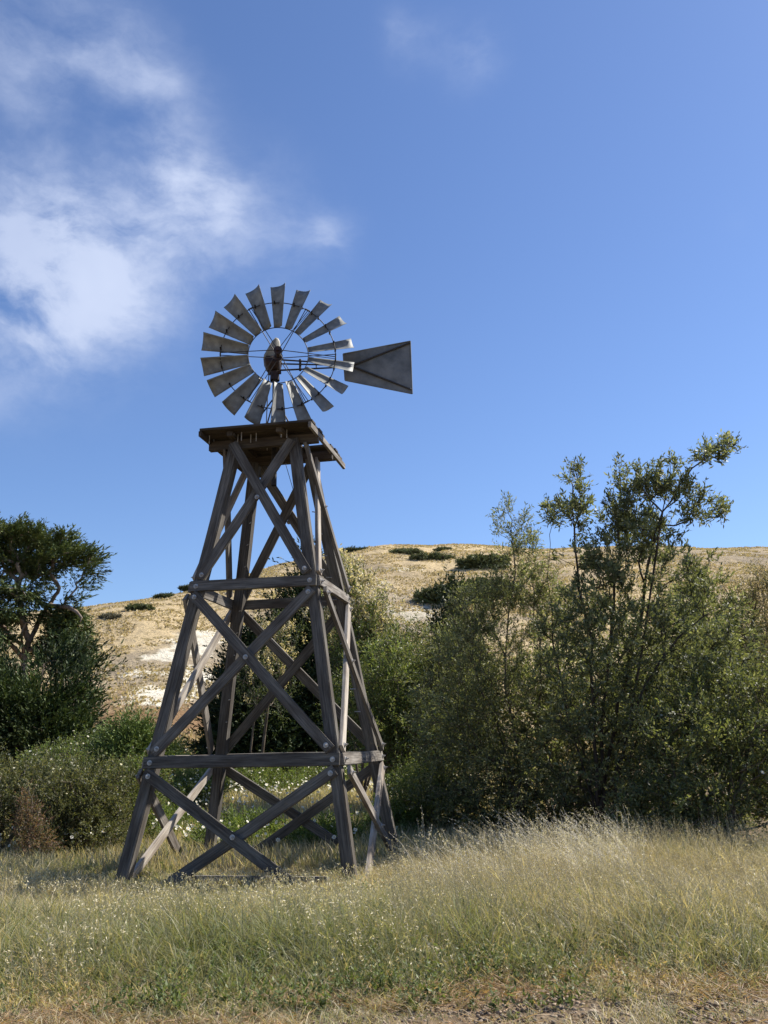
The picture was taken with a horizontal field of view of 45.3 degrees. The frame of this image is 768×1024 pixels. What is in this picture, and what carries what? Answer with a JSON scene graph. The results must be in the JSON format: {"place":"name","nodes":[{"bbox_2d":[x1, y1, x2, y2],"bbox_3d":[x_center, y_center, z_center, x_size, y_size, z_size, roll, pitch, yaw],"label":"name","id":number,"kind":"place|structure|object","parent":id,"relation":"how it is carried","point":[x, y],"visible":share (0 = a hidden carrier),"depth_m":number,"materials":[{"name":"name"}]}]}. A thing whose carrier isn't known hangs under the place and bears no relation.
{"place":"outdoors","nodes":[
{"label":"outdoors","id":0,"kind":"place"},
{"bbox_2d":[0,766,548,873],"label":"meadow","id":1,"kind":"structure","parent":0,"point":[278,854],"depth_m":13.94,"materials":[{"name":"green plant"}]},
{"bbox_2d":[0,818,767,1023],"bbox_3d":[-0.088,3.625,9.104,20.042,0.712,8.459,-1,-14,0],"label":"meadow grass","id":2,"kind":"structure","parent":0,"point":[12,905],"depth_m":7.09,"materials":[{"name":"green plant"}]},
{"bbox_2d":[0,543,767,750],"bbox_3d":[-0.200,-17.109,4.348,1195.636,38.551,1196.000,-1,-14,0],"label":"hill","id":3,"kind":"structure","parent":0,"point":[144,631],"depth_m":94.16,"materials":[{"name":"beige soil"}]},
{"bbox_2d":[98,612,122,619],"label":"hillside shrub","id":4,"kind":"object","parent":3,"relation":"on","point":[109,616],"visible":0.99,"depth_m":94.07,"materials":[{"name":"green plant"}]},
{"bbox_2d":[124,603,155,610],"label":"hillside shrub","id":5,"kind":"object","parent":3,"relation":"on","point":[140,606],"visible":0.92,"depth_m":97.84,"materials":[{"name":"green plant"}]},
{"bbox_2d":[151,592,173,598],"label":"hillside shrub","id":6,"kind":"object","parent":3,"relation":"on","point":[160,595],"visible":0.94,"depth_m":116.67,"materials":[{"name":"green plant"}]},
{"bbox_2d":[178,583,188,591],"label":"hillside shrub","id":7,"kind":"object","parent":3,"relation":"on","point":[184,588],"visible":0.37,"depth_m":125.56,"materials":[{"name":"green plant"}]},
{"bbox_2d":[339,545,368,552],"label":"hillside shrub","id":8,"kind":"object","parent":3,"relation":"on","point":[350,549],"visible":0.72,"depth_m":153.99,"materials":[{"name":"green plant"}]},
{"bbox_2d":[388,546,423,554],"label":"hillside shrub","id":9,"kind":"object","parent":3,"relation":"on","point":[405,550],"visible":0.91,"depth_m":144.42,"materials":[{"name":"green plant"}]},
{"bbox_2d":[408,551,455,559],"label":"hillside shrub","id":10,"kind":"object","parent":3,"relation":"on","point":[438,555],"visible":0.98,"depth_m":137.16,"materials":[{"name":"green plant"}]},
{"bbox_2d":[432,546,452,550],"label":"hillside shrub","id":11,"kind":"object","parent":3,"relation":"on","point":[441,548],"visible":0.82,"depth_m":149.31,"materials":[{"name":"green plant"}]},
{"bbox_2d":[412,581,485,604],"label":"hillside shrub","id":12,"kind":"object","parent":3,"relation":"on","point":[430,595],"visible":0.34,"depth_m":103.06,"materials":[{"name":"green plant"}]},
{"bbox_2d":[455,551,511,569],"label":"hillside shrub","id":13,"kind":"object","parent":3,"relation":"on","point":[474,561],"visible":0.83,"depth_m":125.52,"materials":[{"name":"green plant"}]},
{"bbox_2d":[458,573,525,597],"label":"hillside shrub","id":14,"kind":"object","parent":3,"relation":"on","point":[477,584],"visible":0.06,"depth_m":105.90,"materials":[{"name":"green plant"}]},
{"bbox_2d":[0,768,767,1023],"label":"ground","id":15,"kind":"structure","parent":0,"point":[567,1011],"depth_m":5.70,"materials":[{"name":"brown soil"}]},
{"bbox_2d":[0,742,72,852],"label":"shrub","id":16,"kind":"object","parent":15,"relation":"on","point":[7,794],"visible":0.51,"depth_m":14.78,"materials":[{"name":"green plant"}]},
{"bbox_2d":[6,778,66,863],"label":"dry shrub","id":17,"kind":"object","parent":15,"relation":"on","point":[36,827],"visible":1,"depth_m":13.22,"materials":[{"name":"brown plant"}]},
{"bbox_2d":[8,733,98,782],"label":"flowering bush","id":18,"kind":"object","parent":15,"relation":"on","point":[59,751],"visible":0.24,"depth_m":21.00,"materials":[{"name":"green plant"}]},
{"bbox_2d":[0,511,116,678],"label":"cypress tree","id":19,"kind":"object","parent":15,"relation":"on","point":[52,547],"visible":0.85,"depth_m":34.12,"materials":[{"name":"green plant"}]},
{"bbox_2d":[0,621,127,784],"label":"dark conifer","id":20,"kind":"object","parent":15,"relation":"on","point":[30,715],"visible":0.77,"depth_m":27.93,"materials":[{"name":"green plant"}]},
{"bbox_2d":[5,749,143,856],"bbox_3d":[-4.837,4.720,14.789,2.176,1.909,2.462,-1,-14,0],"label":"shrub","id":21,"kind":"object","parent":15,"relation":"on","point":[79,807],"visible":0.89,"depth_m":14.38,"materials":[{"name":"green plant"}]},
{"bbox_2d":[56,717,123,782],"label":"flowering bush","id":22,"kind":"object","parent":15,"relation":"on","point":[82,738],"visible":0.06,"depth_m":23.13,"materials":[{"name":"green plant"}]},
{"bbox_2d":[87,745,175,843],"bbox_3d":[-4.286,4.965,15.861,1.658,1.854,2.275,-9,-16,28],"label":"shrub","id":23,"kind":"object","parent":15,"relation":"on","point":[137,764],"visible":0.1,"depth_m":15.76,"materials":[{"name":"green plant"}]},
{"bbox_2d":[81,696,188,776],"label":"shrub","id":24,"kind":"object","parent":15,"relation":"on","point":[126,736],"visible":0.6,"depth_m":22.00,"materials":[{"name":"green plant"}]},
{"bbox_2d":[145,799,196,837],"bbox_3d":[-4.118,5.753,16.841,1.371,1.060,2.912,-1,-14,0],"label":"flowering mound","id":25,"kind":"object","parent":15,"relation":"on","point":[170,811],"visible":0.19,"depth_m":16.82,"materials":[{"name":"green plant"}]},
{"bbox_2d":[140,732,201,777],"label":"flowering bush","id":26,"kind":"object","parent":15,"relation":"on","point":[181,748],"visible":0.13,"depth_m":22.98,"materials":[{"name":"green plant"}]},
{"bbox_2d":[162,768,232,809],"bbox_3d":[-4.093,5.980,19.899,1.737,1.268,2.862,-1,-14,0],"label":"flowering mound","id":27,"kind":"object","parent":15,"relation":"on","point":[186,784],"visible":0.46,"depth_m":19.47,"materials":[{"name":"green plant"}]},
{"bbox_2d":[180,799,283,850],"bbox_3d":[-2.493,5.372,15.588,1.832,0.991,2.946,-1,-14,0],"label":"flowering mound","id":28,"kind":"object","parent":15,"relation":"on","point":[235,820],"visible":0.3,"depth_m":15.29,"materials":[{"name":"green plant"}]},
{"bbox_2d":[0,777,493,846],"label":"daisies","id":29,"kind":"object","parent":15,"relation":"on","point":[232,798],"visible":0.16,"depth_m":18.15,"materials":[{"name":"green plant"}]},
{"bbox_2d":[181,609,322,780],"bbox_3d":[-4.089,6.100,29.403,5.392,6.357,5.106,-1,-14,0],"label":"dark conifer","id":30,"kind":"object","parent":15,"relation":"on","point":[275,738],"visible":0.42,"depth_m":28.39,"materials":[{"name":"green plant"}]},
{"bbox_2d":[115,283,412,886],"bbox_3d":[-1.411,0.785,13.400,3.726,8.684,3.304,-4,-14,10],"label":"windmill","id":31,"kind":"object","parent":15,"relation":"on","point":[255,451],"visible":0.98,"depth_m":13.26,"materials":[{"name":"wood"}]},
{"bbox_2d":[234,588,308,782],"bbox_3d":[-3.075,4.767,24.593,2.465,5.537,2.401,13,-20,-43],"label":"seeding shrub","id":32,"kind":"object","parent":15,"relation":"on","point":[282,630],"visible":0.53,"depth_m":24.61,"materials":[{"name":"green plant"}]},
{"bbox_2d":[224,766,319,796],"bbox_3d":[-3.216,7.018,23.852,3.075,1.360,2.802,-1,-14,0],"label":"flowering mound","id":33,"kind":"object","parent":15,"relation":"on","point":[273,775],"visible":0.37,"depth_m":23.43,"materials":[{"name":"green plant"}]},
{"bbox_2d":[193,535,399,779],"bbox_3d":[-2.668,5.285,30.669,7.778,9.511,4.993,-1,-14,0],"label":"dark conifer","id":34,"kind":"object","parent":15,"relation":"on","point":[309,668],"visible":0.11,"depth_m":30.07,"materials":[{"name":"green plant"}]},
{"bbox_2d":[277,805,369,850],"bbox_3d":[-1.042,5.317,15.220,1.723,0.957,2.830,-1,-14,0],"label":"flowering mound","id":35,"kind":"object","parent":15,"relation":"on","point":[328,824],"visible":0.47,"depth_m":14.87,"materials":[{"name":"green plant"}]},
{"bbox_2d":[295,763,371,786],"bbox_3d":[-1.413,7.391,25.730,2.573,1.267,2.730,-1,-14,0],"label":"flowering mound","id":36,"kind":"object","parent":15,"relation":"on","point":[321,768],"visible":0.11,"depth_m":25.46,"materials":[{"name":"green plant"}]},
{"bbox_2d":[299,543,407,799],"bbox_3d":[-0.690,3.714,21.897,2.647,6.256,3.128,-1,-14,0],"label":"seeding shrub","id":37,"kind":"object","parent":15,"relation":"on","point":[370,618],"visible":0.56,"depth_m":21.89,"materials":[{"name":"green plant"}]},
{"bbox_2d":[312,622,447,798],"bbox_3d":[-0.018,4.362,19.607,3.269,4.026,2.678,-1,-14,0],"label":"leafy bush","id":38,"kind":"object","parent":15,"relation":"on","point":[387,700],"visible":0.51,"depth_m":19.31,"materials":[{"name":"green plant"}]},
{"bbox_2d":[0,870,760,1015],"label":"dead weeds","id":39,"kind":"object","parent":15,"relation":"on","point":[595,961],"visible":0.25,"depth_m":6.10,"materials":[{"name":"brown plant"}]},
{"bbox_2d":[0,830,767,993],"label":"wild oats","id":40,"kind":"object","parent":15,"relation":"on","point":[280,895],"visible":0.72,"depth_m":7.50,"materials":[{"name":"beige plant"}]},
{"bbox_2d":[0,954,767,1023],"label":"dry tufts","id":41,"kind":"object","parent":15,"relation":"on","point":[344,1015],"visible":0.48,"depth_m":5.67,"materials":[{"name":"beige plant"}]},
{"bbox_2d":[0,949,767,1023],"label":"straw litter","id":42,"kind":"object","parent":15,"relation":"on","point":[461,999],"visible":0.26,"depth_m":5.85,"materials":[{"name":"beige plant"}]},
{"bbox_2d":[0,871,767,1019],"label":"green weeds","id":43,"kind":"object","parent":15,"relation":"on","point":[175,994],"visible":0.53,"depth_m":5.94,"materials":[{"name":"green plant"}]},
{"bbox_2d":[313,614,456,759],"bbox_3d":[-0.286,6.695,32.237,6.532,6.425,5.343,-1,-14,0],"label":"dark conifer","id":44,"kind":"object","parent":15,"relation":"on","point":[394,681],"depth_m":32.32,"materials":[{"name":"green plant"}]},
{"bbox_2d":[351,791,427,838],"bbox_3d":[0.222,5.621,16.949,1.506,1.149,2.777,-4,-15,11],"label":"flowering mound","id":45,"kind":"object","parent":15,"relation":"on","point":[398,820],"visible":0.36,"depth_m":16.25,"materials":[{"name":"green plant"}]},
{"bbox_2d":[17,990,767,1023],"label":"soil clods","id":46,"kind":"object","parent":15,"relation":"on","point":[484,1009],"visible":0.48,"depth_m":5.61,"materials":[{"name":"brown soil"}]},
{"bbox_2d":[385,766,440,789],"bbox_3d":[0.762,6.637,22.814,1.982,1.271,2.687,-7,-15,23],"label":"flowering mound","id":47,"kind":"object","parent":15,"relation":"on","point":[389,775],"visible":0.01,"depth_m":22.49,"materials":[{"name":"green plant"}]},
{"bbox_2d":[372,749,485,833],"bbox_3d":[0.894,5.134,16.730,2.361,1.912,2.378,-1,-14,0],"label":"flowering bush","id":48,"kind":"object","parent":15,"relation":"on","point":[403,786],"visible":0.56,"depth_m":16.37,"materials":[{"name":"green plant"}]},
{"bbox_2d":[370,611,495,787],"bbox_3d":[1.097,4.299,20.422,3.130,4.412,3.720,-1,-14,0],"label":"leafy bush","id":49,"kind":"object","parent":15,"relation":"on","point":[426,664],"visible":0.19,"depth_m":20.44,"materials":[{"name":"green plant"}]},
{"bbox_2d":[104,708,766,766],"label":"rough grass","id":50,"kind":"structure","parent":15,"relation":"on","point":[195,737],"depth_m":51.22,"materials":[{"name":"green plant"}]},
{"bbox_2d":[416,560,512,767],"bbox_3d":[2.346,5.968,33.403,4.943,8.584,4.932,-14,-19,41],"label":"dark conifer","id":51,"kind":"object","parent":15,"relation":"on","point":[450,582],"visible":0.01,"depth_m":33.94,"materials":[{"name":"green plant"}]},
{"bbox_2d":[400,490,612,835],"bbox_3d":[2.079,2.647,16.273,3.638,6.434,3.012,-1,-14,0],"label":"tall leafy bush","id":52,"kind":"object","parent":15,"relation":"on","point":[488,625],"visible":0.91,"depth_m":15.98,"materials":[{"name":"green plant"}]},
{"bbox_2d":[555,1004,564,1009],"bbox_3d":[1.086,3.058,5.676,0.064,0.034,0.050,-1,-14,0],"label":"stone","id":53,"kind":"object","parent":15,"relation":"on","point":[561,1006],"visible":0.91,"depth_m":5.67,"materials":[{"name":"stone"}]},
{"bbox_2d":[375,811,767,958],"bbox_3d":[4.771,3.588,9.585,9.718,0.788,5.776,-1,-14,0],"label":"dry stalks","id":54,"kind":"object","parent":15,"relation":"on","point":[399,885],"visible":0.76,"depth_m":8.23,"materials":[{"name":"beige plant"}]},
{"bbox_2d":[587,1009,598,1014],"bbox_3d":[1.266,3.025,5.560,0.072,0.037,0.054,-1,-14,0],"label":"stone","id":55,"kind":"object","parent":15,"relation":"on","point":[591,1011],"visible":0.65,"depth_m":5.55,"materials":[{"name":"stone"}]},
{"bbox_2d":[425,590,767,835],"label":"leafy bush","id":56,"kind":"object","parent":15,"relation":"on","point":[517,729],"visible":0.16,"depth_m":16.38,"materials":[{"name":"green plant"}]},
{"bbox_2d":[511,429,766,840],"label":"tall leafy bush","id":57,"kind":"object","parent":15,"relation":"on","point":[626,521],"visible":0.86,"depth_m":14.88,"materials":[{"name":"green plant"}]},
{"bbox_2d":[668,990,685,997],"bbox_3d":[1.877,3.091,5.875,0.120,0.060,0.093,-1,-14,0],"label":"stone","id":58,"kind":"object","parent":15,"relation":"on","point":[676,994],"visible":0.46,"depth_m":5.86,"materials":[{"name":"stone"}]},
{"bbox_2d":[597,635,767,845],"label":"flowering bush","id":59,"kind":"object","parent":15,"relation":"on","point":[745,745],"visible":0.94,"depth_m":12.94,"materials":[{"name":"green plant"}]},
{"bbox_2d":[645,566,767,792],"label":"leafy bush","id":60,"kind":"object","parent":15,"relation":"on","point":[717,603],"visible":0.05,"depth_m":19.56,"materials":[{"name":"green plant"}]},
{"bbox_2d":[706,1000,717,1006],"bbox_3d":[2.034,3.049,5.703,0.072,0.042,0.061,-1,-14,0],"label":"stone","id":61,"kind":"object","parent":15,"relation":"on","point":[713,1005],"visible":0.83,"depth_m":5.68,"materials":[{"name":"stone"}]},
{"bbox_2d":[719,557,767,809],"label":"seeding shrub","id":62,"kind":"object","parent":15,"relation":"on","point":[757,584],"visible":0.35,"depth_m":18.97,"materials":[{"name":"green plant"}]},
{"bbox_2d":[736,724,767,834],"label":"leafy bush","id":63,"kind":"object","parent":15,"relation":"on","point":[762,815],"visible":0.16,"depth_m":14.19,"materials":[{"name":"green plant"}]},
{"bbox_2d":[0,881,767,1016],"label":"green grass","id":64,"kind":"structure","parent":0,"point":[331,954],"depth_m":6.80,"materials":[{"name":"green plant"}]},
{"bbox_2d":[0,0,767,612],"label":"sky","id":65,"kind":"structure","parent":0,"point":[560,207],"materials":[{"name":"blue"}]},
{"bbox_2d":[381,803,649,892],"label":"feather grass","id":66,"kind":"structure","parent":0,"point":[571,852],"depth_m":9.78,"materials":[{"name":"beige plant"}]}
]}

